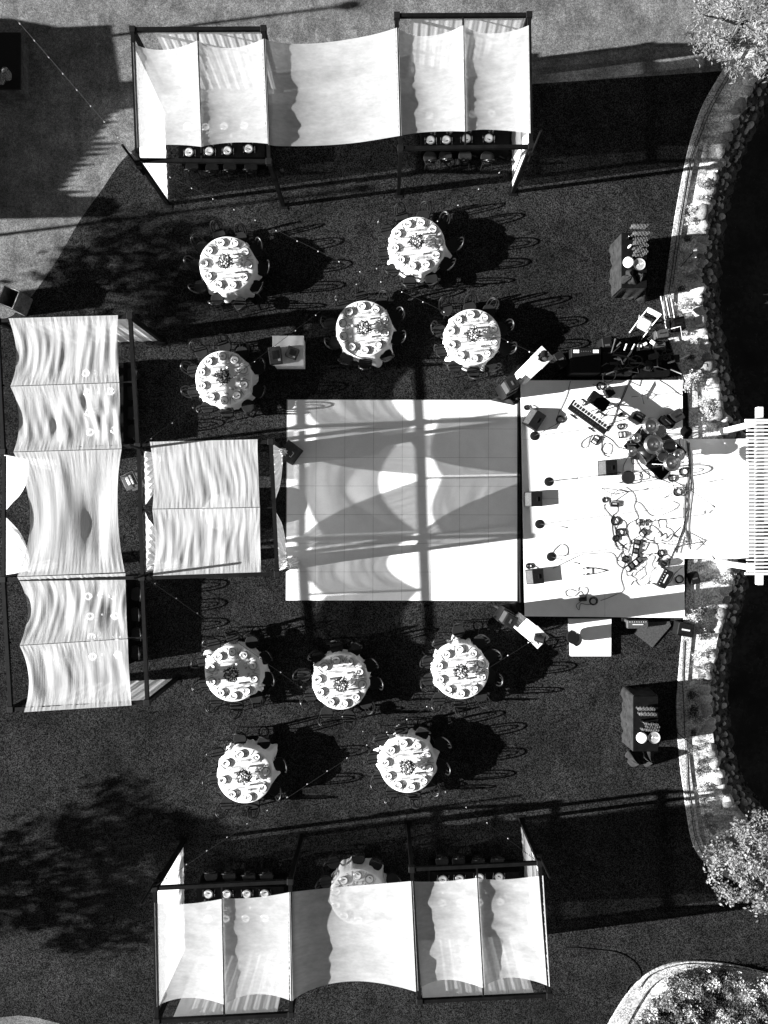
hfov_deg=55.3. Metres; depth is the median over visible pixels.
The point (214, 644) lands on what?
bentwood chair
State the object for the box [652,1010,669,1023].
bedding shrub
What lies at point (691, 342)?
bedding shrub
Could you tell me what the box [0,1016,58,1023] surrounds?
concrete path
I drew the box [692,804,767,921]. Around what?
tree
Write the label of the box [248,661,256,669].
dinner plate
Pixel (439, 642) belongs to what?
bentwood chair
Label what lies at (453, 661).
tablecloth
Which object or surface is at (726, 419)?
boulder
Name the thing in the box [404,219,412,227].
dinner plate
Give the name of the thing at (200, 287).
bentwood chair
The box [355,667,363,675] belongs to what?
dinner plate
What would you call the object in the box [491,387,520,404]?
black cloth
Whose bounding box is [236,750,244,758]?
dinner plate
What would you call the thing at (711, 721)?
boulder
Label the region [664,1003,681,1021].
bedding shrub
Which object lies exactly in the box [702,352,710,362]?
boulder
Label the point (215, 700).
bentwood chair
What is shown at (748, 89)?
boulder
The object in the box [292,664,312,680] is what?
bentwood chair
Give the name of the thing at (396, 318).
bentwood chair
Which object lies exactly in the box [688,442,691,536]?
cable
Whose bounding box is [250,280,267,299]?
bentwood chair
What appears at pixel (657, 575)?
speaker cabinet
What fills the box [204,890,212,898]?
dinner plate
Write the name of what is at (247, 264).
dinner plate
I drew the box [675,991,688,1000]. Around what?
bedding shrub
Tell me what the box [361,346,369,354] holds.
dinner plate
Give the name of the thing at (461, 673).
flower centrepiece
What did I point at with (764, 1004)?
bedding shrub
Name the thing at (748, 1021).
bedding shrub
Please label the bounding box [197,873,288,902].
long table
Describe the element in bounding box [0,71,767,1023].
ground
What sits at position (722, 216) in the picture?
boulder
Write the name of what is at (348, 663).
dinner plate
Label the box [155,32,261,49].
side curtain
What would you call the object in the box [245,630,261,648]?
bentwood chair
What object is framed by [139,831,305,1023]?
canopy frame
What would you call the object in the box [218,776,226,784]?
dinner plate
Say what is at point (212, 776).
bentwood chair
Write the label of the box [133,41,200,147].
roof drape
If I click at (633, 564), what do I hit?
pedal board
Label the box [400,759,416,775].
flower centrepiece
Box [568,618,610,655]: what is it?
stage step
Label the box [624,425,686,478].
drum rug
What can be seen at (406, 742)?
dinner plate
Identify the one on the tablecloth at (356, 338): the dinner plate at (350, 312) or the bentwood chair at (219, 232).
the dinner plate at (350, 312)
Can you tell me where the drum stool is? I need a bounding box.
[676,426,691,439]
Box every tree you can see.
[681,0,767,83]
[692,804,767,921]
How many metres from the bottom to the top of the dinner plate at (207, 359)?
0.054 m
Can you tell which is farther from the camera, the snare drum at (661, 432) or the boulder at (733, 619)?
the boulder at (733, 619)
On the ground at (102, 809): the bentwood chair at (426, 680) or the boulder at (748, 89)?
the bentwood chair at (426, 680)
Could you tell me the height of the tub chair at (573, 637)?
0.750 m
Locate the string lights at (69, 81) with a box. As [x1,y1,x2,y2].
[0,0,135,157]
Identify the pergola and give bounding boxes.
[718,407,767,584]
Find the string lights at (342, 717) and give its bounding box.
[145,577,537,861]
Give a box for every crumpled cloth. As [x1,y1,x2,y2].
[621,269,636,284]
[625,750,639,766]
[629,289,646,301]
[636,273,644,281]
[636,752,653,766]
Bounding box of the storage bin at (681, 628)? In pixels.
[672,620,694,637]
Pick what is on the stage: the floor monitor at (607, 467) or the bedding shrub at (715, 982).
the floor monitor at (607, 467)
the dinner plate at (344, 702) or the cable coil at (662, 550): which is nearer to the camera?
the dinner plate at (344, 702)
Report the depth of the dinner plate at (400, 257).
22.60 m
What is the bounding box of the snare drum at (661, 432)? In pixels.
[648,425,666,437]
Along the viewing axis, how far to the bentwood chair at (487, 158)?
22.93 m
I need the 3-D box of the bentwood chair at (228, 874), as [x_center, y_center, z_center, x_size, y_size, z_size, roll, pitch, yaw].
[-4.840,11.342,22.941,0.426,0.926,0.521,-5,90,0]
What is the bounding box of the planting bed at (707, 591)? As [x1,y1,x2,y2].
[674,27,767,884]
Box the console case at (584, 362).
[566,348,600,376]
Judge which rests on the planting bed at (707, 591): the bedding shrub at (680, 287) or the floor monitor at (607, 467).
the bedding shrub at (680, 287)
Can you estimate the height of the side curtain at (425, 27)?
2.810 m
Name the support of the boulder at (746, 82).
on the planting bed at (707, 591)
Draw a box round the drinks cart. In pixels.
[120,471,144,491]
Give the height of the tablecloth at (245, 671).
0.736 m
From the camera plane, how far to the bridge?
23.20 m
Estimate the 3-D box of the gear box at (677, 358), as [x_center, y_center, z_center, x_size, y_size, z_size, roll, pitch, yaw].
[9.054,-4.745,22.670,0.140,0.141,0.233,-2,90,0]
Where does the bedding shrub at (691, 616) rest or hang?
on the planting bed at (707, 591)
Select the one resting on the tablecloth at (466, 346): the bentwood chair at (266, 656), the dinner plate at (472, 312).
the dinner plate at (472, 312)
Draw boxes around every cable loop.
[593,369,615,388]
[617,355,642,367]
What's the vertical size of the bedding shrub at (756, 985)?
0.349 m
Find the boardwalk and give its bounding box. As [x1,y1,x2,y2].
[749,439,767,558]
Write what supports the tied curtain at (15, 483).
hanging from the canopy frame at (132, 318)
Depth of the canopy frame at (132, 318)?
20.45 m
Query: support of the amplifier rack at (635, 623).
on the ground at (102, 809)
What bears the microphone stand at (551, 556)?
on the stage
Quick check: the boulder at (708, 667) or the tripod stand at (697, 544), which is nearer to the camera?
the tripod stand at (697, 544)
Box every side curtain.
[117,319,156,341]
[130,679,171,700]
[139,145,167,198]
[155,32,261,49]
[158,848,184,903]
[174,994,279,1016]
[411,18,524,49]
[422,960,533,997]
[512,131,528,185]
[521,828,537,877]
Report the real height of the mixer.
0.091 m
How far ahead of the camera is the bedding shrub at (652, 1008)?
23.07 m
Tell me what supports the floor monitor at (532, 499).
on the stage
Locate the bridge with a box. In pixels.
[683,439,748,558]
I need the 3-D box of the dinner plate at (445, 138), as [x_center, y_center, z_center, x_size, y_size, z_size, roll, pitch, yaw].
[1.925,-11.468,22.613,0.278,0.054,0.278,35,90,0]
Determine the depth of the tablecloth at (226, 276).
22.64 m
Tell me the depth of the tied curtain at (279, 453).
21.16 m
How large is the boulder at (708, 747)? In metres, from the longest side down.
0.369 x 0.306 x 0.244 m
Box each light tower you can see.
[506,346,552,384]
[511,610,548,648]
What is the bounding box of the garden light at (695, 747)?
[673,729,697,749]
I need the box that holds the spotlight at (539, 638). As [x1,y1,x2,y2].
[534,633,545,643]
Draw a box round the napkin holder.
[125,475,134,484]
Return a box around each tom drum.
[651,449,668,461]
[662,439,676,452]
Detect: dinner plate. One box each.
[185,148,193,156]
[197,368,205,376]
[198,381,206,389]
[200,259,208,267]
[204,271,212,279]
[204,357,212,365]
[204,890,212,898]
[205,147,213,155]
[205,246,213,254]
[207,392,215,400]
[207,663,215,671]
[207,677,215,685]
[214,280,222,288]
[214,652,222,660]
[216,688,224,696]
[217,238,225,246]
[218,352,226,360]
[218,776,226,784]
[220,396,228,404]
[222,759,230,767]
[223,146,231,154]
[223,890,230,897]
[227,648,235,655]
[228,790,236,798]
[229,280,236,288]
[229,692,237,700]
[230,239,238,247]
[231,355,238,363]
[233,391,241,399]
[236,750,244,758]
[239,365,247,373]
[240,273,248,281]
[240,380,248,388]
[240,651,248,659]
[241,247,249,255]
[242,687,250,695]
[243,890,250,897]
[244,144,252,152]
[244,260,252,268]
[244,793,252,801]
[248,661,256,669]
[250,675,258,683]
[252,753,260,761]
[259,783,267,791]
[260,889,268,896]
[262,767,270,775]
[314,675,322,683]
[316,688,324,696]
[320,662,328,670]
[327,698,335,706]
[332,656,340,664]
[338,319,346,327]
[339,331,347,339]
[340,699,348,707]
[340,876,348,884]
[345,307,353,315]
[345,658,353,666]
[348,342,356,350]
[352,693,360,701]
[353,871,361,879]
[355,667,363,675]
[358,302,366,310]
[358,680,366,688]
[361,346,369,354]
[365,875,373,883]
[372,305,380,313]
[374,340,382,348]
[380,315,388,323]
[381,328,389,336]
[381,758,389,766]
[384,772,392,780]
[387,746,395,754]
[391,243,399,251]
[393,229,401,237]
[394,781,402,789]
[397,255,405,263]
[400,739,408,747]
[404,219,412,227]
[407,783,415,791]
[408,261,416,269]
[413,741,421,749]
[417,218,425,226]
[419,776,427,784]
[422,260,430,268]
[423,751,431,759]
[425,764,433,772]
[426,136,434,144]
[429,224,437,232]
[432,250,440,258]
[435,237,443,245]
[435,661,443,669]
[436,675,444,683]
[439,875,447,880]
[442,135,450,143]
[442,650,450,658]
[444,685,452,693]
[447,326,455,334]
[448,340,456,348]
[454,315,462,323]
[455,875,463,879]
[456,645,464,653]
[457,351,465,359]
[457,689,465,697]
[462,134,470,142]
[467,310,475,318]
[469,649,477,657]
[470,354,478,362]
[470,685,478,692]
[475,873,483,878]
[477,659,485,667]
[478,673,486,681]
[480,313,488,321]
[483,349,491,357]
[484,134,492,142]
[489,324,497,332]
[490,338,498,346]
[495,873,503,879]
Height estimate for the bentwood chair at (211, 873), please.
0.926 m
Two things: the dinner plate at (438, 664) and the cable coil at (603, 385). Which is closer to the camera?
the dinner plate at (438, 664)
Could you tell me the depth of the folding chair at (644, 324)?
22.93 m
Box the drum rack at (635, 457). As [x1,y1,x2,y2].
[626,431,643,459]
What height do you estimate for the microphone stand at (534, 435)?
1.557 m
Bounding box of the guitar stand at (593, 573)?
[583,567,607,575]
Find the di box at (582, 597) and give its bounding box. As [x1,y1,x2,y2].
[579,595,586,600]
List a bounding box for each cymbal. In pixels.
[619,446,636,459]
[620,433,641,442]
[633,418,658,433]
[640,434,662,453]
[658,455,680,471]
[673,449,684,460]
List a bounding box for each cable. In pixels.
[549,947,640,992]
[554,552,620,567]
[564,587,587,596]
[607,380,629,430]
[631,556,656,585]
[640,963,767,987]
[668,72,728,294]
[669,442,690,563]
[673,74,730,281]
[676,445,688,550]
[682,642,703,855]
[683,442,688,548]
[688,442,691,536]
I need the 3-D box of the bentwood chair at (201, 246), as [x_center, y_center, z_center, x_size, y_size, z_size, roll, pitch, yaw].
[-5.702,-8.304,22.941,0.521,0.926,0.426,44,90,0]
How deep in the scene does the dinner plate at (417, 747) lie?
22.60 m
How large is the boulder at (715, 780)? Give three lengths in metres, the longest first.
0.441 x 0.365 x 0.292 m
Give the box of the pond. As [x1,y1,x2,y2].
[718,103,767,814]
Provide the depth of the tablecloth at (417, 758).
22.64 m
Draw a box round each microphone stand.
[530,421,560,440]
[535,520,567,528]
[544,477,577,485]
[547,552,579,563]
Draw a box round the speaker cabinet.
[652,568,663,582]
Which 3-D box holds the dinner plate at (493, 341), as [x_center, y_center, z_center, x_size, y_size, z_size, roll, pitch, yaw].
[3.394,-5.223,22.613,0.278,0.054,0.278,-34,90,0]
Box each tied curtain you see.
[4,455,24,509]
[6,518,26,574]
[144,451,153,504]
[145,512,154,571]
[273,445,287,495]
[276,513,299,570]
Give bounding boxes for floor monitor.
[522,408,545,431]
[524,492,541,506]
[525,568,543,583]
[598,460,616,475]
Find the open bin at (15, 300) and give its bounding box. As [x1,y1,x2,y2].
[0,285,32,315]
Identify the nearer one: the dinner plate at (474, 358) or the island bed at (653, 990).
the dinner plate at (474, 358)
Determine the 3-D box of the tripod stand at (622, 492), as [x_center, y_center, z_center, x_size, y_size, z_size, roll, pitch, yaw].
[7.333,-0.658,22.436,0.929,1.523,0.604,-25,90,0]
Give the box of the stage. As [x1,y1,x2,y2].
[520,380,684,617]
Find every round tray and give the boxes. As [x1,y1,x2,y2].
[634,258,644,269]
[648,732,659,743]
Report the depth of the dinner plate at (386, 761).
22.60 m
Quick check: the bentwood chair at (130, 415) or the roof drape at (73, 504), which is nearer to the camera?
the roof drape at (73, 504)
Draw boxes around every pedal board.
[590,435,599,444]
[618,431,625,437]
[624,556,642,572]
[631,539,640,556]
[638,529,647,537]
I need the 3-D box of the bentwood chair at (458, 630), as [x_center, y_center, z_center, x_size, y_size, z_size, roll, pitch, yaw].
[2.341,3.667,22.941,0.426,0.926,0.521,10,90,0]
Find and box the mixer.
[610,501,618,506]
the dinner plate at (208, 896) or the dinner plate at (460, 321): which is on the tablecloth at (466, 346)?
the dinner plate at (460, 321)
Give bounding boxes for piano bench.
[584,390,609,413]
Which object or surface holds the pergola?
on the boardwalk
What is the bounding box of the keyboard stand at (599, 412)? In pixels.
[570,398,608,431]
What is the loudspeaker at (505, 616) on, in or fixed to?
on the ground at (102, 809)
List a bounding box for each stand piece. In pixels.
[613,354,636,361]
[630,362,645,364]
[653,346,657,365]
[667,354,689,363]
[670,369,685,382]
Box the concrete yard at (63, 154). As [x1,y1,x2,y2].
[0,0,767,318]
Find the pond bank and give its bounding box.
[702,70,767,828]
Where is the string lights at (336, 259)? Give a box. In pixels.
[138,160,536,354]
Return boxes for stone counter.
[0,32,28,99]
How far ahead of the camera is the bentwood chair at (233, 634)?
22.93 m
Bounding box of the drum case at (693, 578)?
[686,571,700,584]
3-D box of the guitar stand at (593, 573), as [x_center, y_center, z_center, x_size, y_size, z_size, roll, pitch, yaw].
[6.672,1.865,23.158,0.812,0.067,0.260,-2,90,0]
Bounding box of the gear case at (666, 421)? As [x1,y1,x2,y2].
[657,415,674,428]
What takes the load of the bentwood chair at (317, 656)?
on the ground at (102, 809)
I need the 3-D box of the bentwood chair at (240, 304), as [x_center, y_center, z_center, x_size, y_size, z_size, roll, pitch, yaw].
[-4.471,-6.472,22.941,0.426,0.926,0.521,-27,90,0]
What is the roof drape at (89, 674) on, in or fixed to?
on the canopy frame at (146, 701)
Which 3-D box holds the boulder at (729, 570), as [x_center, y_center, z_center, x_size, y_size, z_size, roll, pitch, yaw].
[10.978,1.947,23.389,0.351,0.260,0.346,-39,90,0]
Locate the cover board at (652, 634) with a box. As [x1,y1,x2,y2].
[634,621,670,646]
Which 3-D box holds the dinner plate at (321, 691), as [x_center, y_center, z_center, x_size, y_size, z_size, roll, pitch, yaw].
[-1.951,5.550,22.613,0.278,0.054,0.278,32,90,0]
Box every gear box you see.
[644,361,651,370]
[648,353,658,359]
[674,354,679,362]
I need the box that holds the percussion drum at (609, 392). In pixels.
[602,386,614,398]
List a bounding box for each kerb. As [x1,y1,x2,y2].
[608,960,767,1023]
[663,35,750,438]
[676,559,745,883]
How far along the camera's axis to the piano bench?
22.71 m
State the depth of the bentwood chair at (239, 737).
22.93 m
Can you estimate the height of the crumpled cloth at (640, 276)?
0.208 m
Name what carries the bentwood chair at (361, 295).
on the ground at (102, 809)
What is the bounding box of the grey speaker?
[283,440,302,464]
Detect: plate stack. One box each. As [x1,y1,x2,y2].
[623,257,633,267]
[636,732,647,742]
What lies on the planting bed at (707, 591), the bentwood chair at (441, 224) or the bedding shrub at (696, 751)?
the bedding shrub at (696, 751)
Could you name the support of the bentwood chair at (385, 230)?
on the ground at (102, 809)
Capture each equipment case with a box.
[551,351,568,370]
[596,352,631,377]
[597,337,611,352]
[630,352,669,378]
[634,342,651,352]
[651,342,665,351]
[653,329,668,339]
[669,316,685,332]
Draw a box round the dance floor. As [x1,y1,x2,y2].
[286,399,516,600]
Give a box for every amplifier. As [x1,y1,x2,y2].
[628,410,645,424]
[652,568,673,588]
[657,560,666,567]
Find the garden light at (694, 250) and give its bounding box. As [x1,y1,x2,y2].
[681,248,697,266]
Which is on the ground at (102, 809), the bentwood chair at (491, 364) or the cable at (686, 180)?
the bentwood chair at (491, 364)
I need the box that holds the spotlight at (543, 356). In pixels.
[538,350,548,361]
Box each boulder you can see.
[689,282,706,295]
[692,297,703,304]
[692,306,705,317]
[695,203,708,220]
[695,315,706,326]
[697,200,712,213]
[697,253,705,259]
[698,218,710,230]
[699,326,707,334]
[699,341,710,349]
[699,694,712,703]
[700,684,710,695]
[700,704,712,714]
[701,185,715,196]
[701,359,713,371]
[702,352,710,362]
[702,662,712,671]
[702,671,714,681]
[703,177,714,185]
[703,725,715,733]
[704,743,713,752]
[705,649,717,662]
[705,717,715,725]
[706,376,719,384]
[707,171,718,184]
[707,268,712,275]
[707,748,717,757]
[709,758,720,768]
[710,160,720,169]
[710,399,723,412]
[710,619,722,633]
[711,368,718,375]
[711,390,721,401]
[711,769,724,777]
[711,776,723,785]
[712,274,716,282]
[712,353,717,359]
[712,383,721,391]
[712,407,724,422]
[715,331,721,337]
[715,607,725,619]
[716,147,724,156]
[716,226,720,234]
[718,140,728,148]
[718,414,729,423]
[718,601,727,608]
[718,780,726,789]
[719,132,732,141]
[719,158,725,167]
[719,213,725,219]
[719,587,729,595]
[719,654,724,660]
[719,750,725,757]
[720,579,731,592]
[722,596,730,606]
[722,785,732,796]
[722,794,733,807]
[723,172,729,178]
[723,373,729,380]
[723,432,734,438]
[723,567,732,577]
[724,122,732,131]
[724,763,731,770]
[729,802,738,810]
[730,616,735,622]
[731,107,739,114]
[731,118,739,130]
[731,809,743,820]
[732,793,738,799]
[733,568,739,573]
[733,603,739,610]
[734,97,746,113]
[734,141,739,148]
[740,797,747,805]
[741,432,746,438]
[742,75,755,85]
[743,85,752,96]
[747,121,753,128]
[751,113,756,120]
[753,62,766,76]
[757,87,761,95]
[761,81,766,88]
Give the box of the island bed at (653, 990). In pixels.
[628,969,767,1023]
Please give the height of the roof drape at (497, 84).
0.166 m
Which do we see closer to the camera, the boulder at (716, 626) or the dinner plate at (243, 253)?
the dinner plate at (243, 253)
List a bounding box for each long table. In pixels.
[80,580,136,663]
[118,363,133,444]
[178,142,268,169]
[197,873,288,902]
[419,130,509,159]
[427,859,518,881]
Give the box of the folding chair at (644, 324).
[629,307,661,338]
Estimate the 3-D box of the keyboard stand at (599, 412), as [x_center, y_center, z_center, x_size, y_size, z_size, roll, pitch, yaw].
[6.432,-3.056,22.810,0.940,0.777,0.632,36,90,0]
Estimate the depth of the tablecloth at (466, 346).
22.64 m
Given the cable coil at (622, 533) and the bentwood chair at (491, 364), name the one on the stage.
the cable coil at (622, 533)
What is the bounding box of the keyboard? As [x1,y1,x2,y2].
[567,399,610,434]
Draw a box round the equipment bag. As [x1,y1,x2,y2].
[666,408,684,423]
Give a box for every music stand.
[633,381,655,402]
[663,536,685,552]
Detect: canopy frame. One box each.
[0,313,165,455]
[0,572,180,712]
[121,25,286,208]
[137,439,289,579]
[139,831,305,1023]
[394,11,541,197]
[404,815,552,1004]
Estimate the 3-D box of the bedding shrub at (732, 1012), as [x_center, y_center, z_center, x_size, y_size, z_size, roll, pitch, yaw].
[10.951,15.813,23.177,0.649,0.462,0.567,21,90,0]
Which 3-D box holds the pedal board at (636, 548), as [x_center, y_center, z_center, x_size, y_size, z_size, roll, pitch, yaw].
[7.967,1.151,23.152,0.220,0.096,0.550,10,90,0]
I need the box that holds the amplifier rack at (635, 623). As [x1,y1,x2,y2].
[624,619,647,628]
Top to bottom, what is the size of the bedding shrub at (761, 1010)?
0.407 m
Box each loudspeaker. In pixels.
[493,605,517,628]
[495,375,519,400]
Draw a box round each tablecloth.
[196,351,258,409]
[199,237,261,302]
[203,641,269,700]
[217,739,279,802]
[312,649,370,708]
[330,856,386,887]
[336,301,395,367]
[373,728,438,792]
[387,217,451,282]
[431,635,488,698]
[440,309,500,370]
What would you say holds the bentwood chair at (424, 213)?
on the ground at (102, 809)
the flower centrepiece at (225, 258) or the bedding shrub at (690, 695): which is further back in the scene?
the bedding shrub at (690, 695)
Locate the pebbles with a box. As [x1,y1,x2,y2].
[702,68,767,825]
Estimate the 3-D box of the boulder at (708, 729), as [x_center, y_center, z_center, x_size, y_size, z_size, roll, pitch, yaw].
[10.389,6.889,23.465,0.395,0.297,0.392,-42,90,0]
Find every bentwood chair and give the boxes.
[127,367,144,381]
[127,386,143,401]
[127,406,143,421]
[127,424,143,437]
[131,587,148,600]
[131,606,146,620]
[131,625,148,640]
[131,645,142,659]
[180,360,197,376]
[180,385,200,400]
[183,255,199,273]
[184,164,201,180]
[187,280,207,300]
[189,339,209,359]
[190,234,207,253]
[191,652,206,668]
[192,676,208,693]
[196,401,218,418]
[202,633,224,651]
[202,767,217,787]
[204,861,220,880]
[205,164,221,182]
[205,694,222,712]
[206,743,224,760]
[207,292,224,311]
[210,220,225,239]
[215,796,233,818]
[217,333,233,350]
[221,407,237,422]
[221,861,237,880]
[223,164,238,181]
[224,626,240,643]
[228,700,243,719]
[232,727,248,743]
[234,222,249,242]
[234,297,251,316]
[235,340,250,358]
[241,399,259,417]
[241,862,256,880]
[243,164,258,181]
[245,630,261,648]
[246,800,262,819]
[249,237,265,256]
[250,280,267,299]
[250,691,267,710]
[251,357,268,374]
[252,384,268,400]
[257,730,273,748]
[258,260,272,278]
[259,646,276,664]
[259,861,273,879]
[262,669,276,685]
[268,781,284,800]
[273,753,289,772]
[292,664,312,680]
[300,686,316,707]
[307,645,325,663]
[315,867,333,888]
[318,705,333,726]
[320,316,336,332]
[323,846,342,868]
[324,336,340,353]
[330,637,342,652]
[334,293,349,311]
[338,352,352,369]
[342,706,355,730]
[348,639,363,655]
[352,844,364,863]
[355,283,368,301]
[358,359,371,371]
[359,694,375,714]
[363,653,378,671]
[364,747,378,766]
[369,673,383,689]
[369,848,383,870]
[370,770,384,790]
[372,726,388,745]
[374,245,388,264]
[375,290,390,309]
[377,217,393,243]
[380,349,394,366]
[383,785,398,805]
[384,263,399,283]
[385,865,401,882]
[389,306,404,326]
[391,330,406,346]
[394,202,408,222]
[394,718,408,734]
[401,275,416,295]
[407,790,422,808]
[415,720,430,738]
[416,200,431,218]
[418,670,433,691]
[419,652,433,668]
[423,151,436,172]
[424,272,440,292]
[425,777,440,796]
[429,320,445,340]
[429,688,445,711]
[430,632,446,650]
[432,730,451,750]
[433,344,447,360]
[435,211,450,232]
[435,846,448,864]
[436,257,455,276]
[436,755,450,774]
[437,295,452,319]
[439,151,452,170]
[444,360,461,378]
[446,237,463,256]
[450,621,466,637]
[451,846,464,863]
[453,699,466,717]
[457,151,471,170]
[462,293,476,309]
[467,366,480,381]
[470,849,484,862]
[471,630,489,648]
[474,689,490,708]
[480,151,494,171]
[482,297,499,316]
[483,646,502,662]
[485,357,501,375]
[487,670,503,685]
[490,848,504,861]
[496,342,517,358]
[498,318,514,335]
[617,471,643,483]
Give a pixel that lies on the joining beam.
(3, 515)
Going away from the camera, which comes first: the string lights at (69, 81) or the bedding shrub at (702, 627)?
the string lights at (69, 81)
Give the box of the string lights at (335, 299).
[142,148,528,444]
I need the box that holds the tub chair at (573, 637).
[564,630,581,645]
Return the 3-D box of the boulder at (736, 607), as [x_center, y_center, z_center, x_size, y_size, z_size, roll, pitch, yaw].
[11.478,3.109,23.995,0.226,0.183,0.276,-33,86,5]
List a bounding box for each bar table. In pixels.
[609,233,646,299]
[620,686,658,751]
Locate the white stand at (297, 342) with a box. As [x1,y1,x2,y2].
[272,336,304,368]
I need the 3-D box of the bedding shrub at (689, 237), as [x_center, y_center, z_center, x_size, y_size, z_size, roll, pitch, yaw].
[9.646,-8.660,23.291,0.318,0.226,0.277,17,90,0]
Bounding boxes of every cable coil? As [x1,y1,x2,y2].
[589,597,597,604]
[596,382,605,390]
[610,516,620,525]
[616,528,624,536]
[621,555,628,562]
[657,549,664,556]
[673,487,682,495]
[679,467,688,475]
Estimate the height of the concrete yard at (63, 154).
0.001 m
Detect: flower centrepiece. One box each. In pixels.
[214,368,230,384]
[217,253,234,268]
[223,666,238,682]
[235,768,252,784]
[333,676,348,692]
[356,319,372,335]
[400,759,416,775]
[408,233,424,248]
[453,663,469,680]
[466,326,481,342]
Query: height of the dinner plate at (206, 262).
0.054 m
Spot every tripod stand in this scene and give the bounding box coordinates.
[602,488,648,503]
[664,482,715,507]
[677,535,714,559]
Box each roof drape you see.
[9,315,118,385]
[10,383,121,451]
[14,449,124,575]
[17,573,127,644]
[20,639,130,711]
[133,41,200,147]
[150,439,259,508]
[152,508,260,575]
[154,899,223,1005]
[198,39,267,146]
[222,892,290,1004]
[265,28,399,145]
[290,881,415,1000]
[398,26,464,135]
[412,878,482,987]
[464,25,530,132]
[478,876,549,987]
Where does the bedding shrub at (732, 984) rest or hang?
on the island bed at (653, 990)
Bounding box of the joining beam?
[2,456,5,575]
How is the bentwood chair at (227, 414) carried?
on the ground at (102, 809)
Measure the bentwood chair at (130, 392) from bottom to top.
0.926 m
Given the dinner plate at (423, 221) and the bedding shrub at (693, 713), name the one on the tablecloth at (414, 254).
the dinner plate at (423, 221)
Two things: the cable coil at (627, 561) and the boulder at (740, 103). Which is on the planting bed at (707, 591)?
the boulder at (740, 103)
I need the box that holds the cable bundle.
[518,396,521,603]
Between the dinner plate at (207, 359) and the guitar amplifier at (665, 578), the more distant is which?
the guitar amplifier at (665, 578)
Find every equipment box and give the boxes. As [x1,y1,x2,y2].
[268,346,282,364]
[285,346,298,359]
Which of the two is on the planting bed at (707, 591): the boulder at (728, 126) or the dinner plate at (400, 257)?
the boulder at (728, 126)
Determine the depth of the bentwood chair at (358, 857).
22.93 m
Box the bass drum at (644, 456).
[636,444,656,464]
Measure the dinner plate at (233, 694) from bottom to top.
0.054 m
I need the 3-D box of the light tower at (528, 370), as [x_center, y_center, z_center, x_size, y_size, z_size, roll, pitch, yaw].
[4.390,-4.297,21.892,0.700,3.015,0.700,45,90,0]
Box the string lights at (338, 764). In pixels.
[156,640,532,885]
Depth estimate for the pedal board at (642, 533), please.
23.16 m
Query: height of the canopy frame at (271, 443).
2.970 m
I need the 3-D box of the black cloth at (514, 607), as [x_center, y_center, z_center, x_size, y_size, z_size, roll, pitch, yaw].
[3.956,3.139,23.269,0.878,0.192,0.471,-11,90,0]
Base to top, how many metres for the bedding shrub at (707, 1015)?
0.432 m
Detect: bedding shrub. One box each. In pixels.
[632,1017,644,1023]
[639,1008,651,1023]
[640,996,663,1021]
[641,1004,660,1023]
[642,1010,667,1023]
[647,997,660,1011]
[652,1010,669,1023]
[655,989,671,1008]
[658,987,676,1005]
[658,1002,672,1012]
[658,1009,675,1023]
[662,971,687,994]
[664,992,685,1016]
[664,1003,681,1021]
[670,971,689,993]
[671,970,687,985]
[671,996,696,1017]
[673,299,689,311]
[673,981,694,1000]
[674,1013,686,1023]
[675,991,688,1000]
[675,1006,701,1023]
[677,284,685,292]
[677,999,700,1023]
[679,373,694,392]
[680,252,700,269]
[680,329,688,336]
[682,984,695,1003]
[683,235,693,243]
[683,368,702,385]
[684,215,693,226]
[684,608,698,627]
[685,204,698,214]
[685,336,698,347]
[685,703,698,717]
[685,976,703,1001]
[686,1003,707,1023]
[687,353,695,360]
[687,690,696,701]
[687,748,699,757]
[689,727,696,737]
[690,664,705,675]
[690,967,711,993]
[691,967,716,988]
[692,648,704,663]
[692,709,704,723]
[692,1000,704,1017]
[693,193,705,203]
[693,609,703,624]
[694,605,707,615]
[694,766,704,777]
[695,177,712,190]
[695,396,710,413]
[695,757,705,767]
[695,966,710,979]
[696,621,707,634]
[696,783,709,792]
[696,990,717,1012]
[696,1000,715,1015]
[698,402,714,421]
[698,631,708,641]
[698,796,707,809]
[699,993,715,1012]
[701,811,714,824]
[701,969,726,994]
[701,1006,716,1021]
[704,1014,716,1023]
[705,821,721,837]
[711,574,726,587]
[712,974,730,995]
[712,1004,726,1022]
[713,1016,730,1023]
[714,991,727,1003]
[714,995,724,1003]
[715,1010,735,1023]
[718,569,736,583]
[718,966,729,983]
[721,968,734,990]
[721,986,737,1001]
[723,968,747,996]
[723,990,742,1006]
[723,1004,736,1023]
[724,1005,739,1023]
[726,971,750,989]
[729,999,755,1020]
[734,986,751,1006]
[734,986,761,1004]
[736,993,757,1010]
[738,982,755,1003]
[741,1009,761,1023]
[741,1013,760,1023]
[746,1002,764,1019]
[753,982,764,996]
[756,976,767,994]
[757,1002,767,1020]
[758,881,767,891]
[758,998,767,1022]
[760,994,767,1019]
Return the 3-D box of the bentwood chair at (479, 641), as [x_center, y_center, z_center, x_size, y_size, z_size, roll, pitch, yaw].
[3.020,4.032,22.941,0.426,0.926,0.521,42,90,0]
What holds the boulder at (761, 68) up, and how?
on the planting bed at (707, 591)
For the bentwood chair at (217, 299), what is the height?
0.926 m
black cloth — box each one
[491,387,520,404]
[494,601,521,613]
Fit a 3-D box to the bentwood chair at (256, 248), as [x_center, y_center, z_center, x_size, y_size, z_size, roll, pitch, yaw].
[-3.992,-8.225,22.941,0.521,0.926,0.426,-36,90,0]

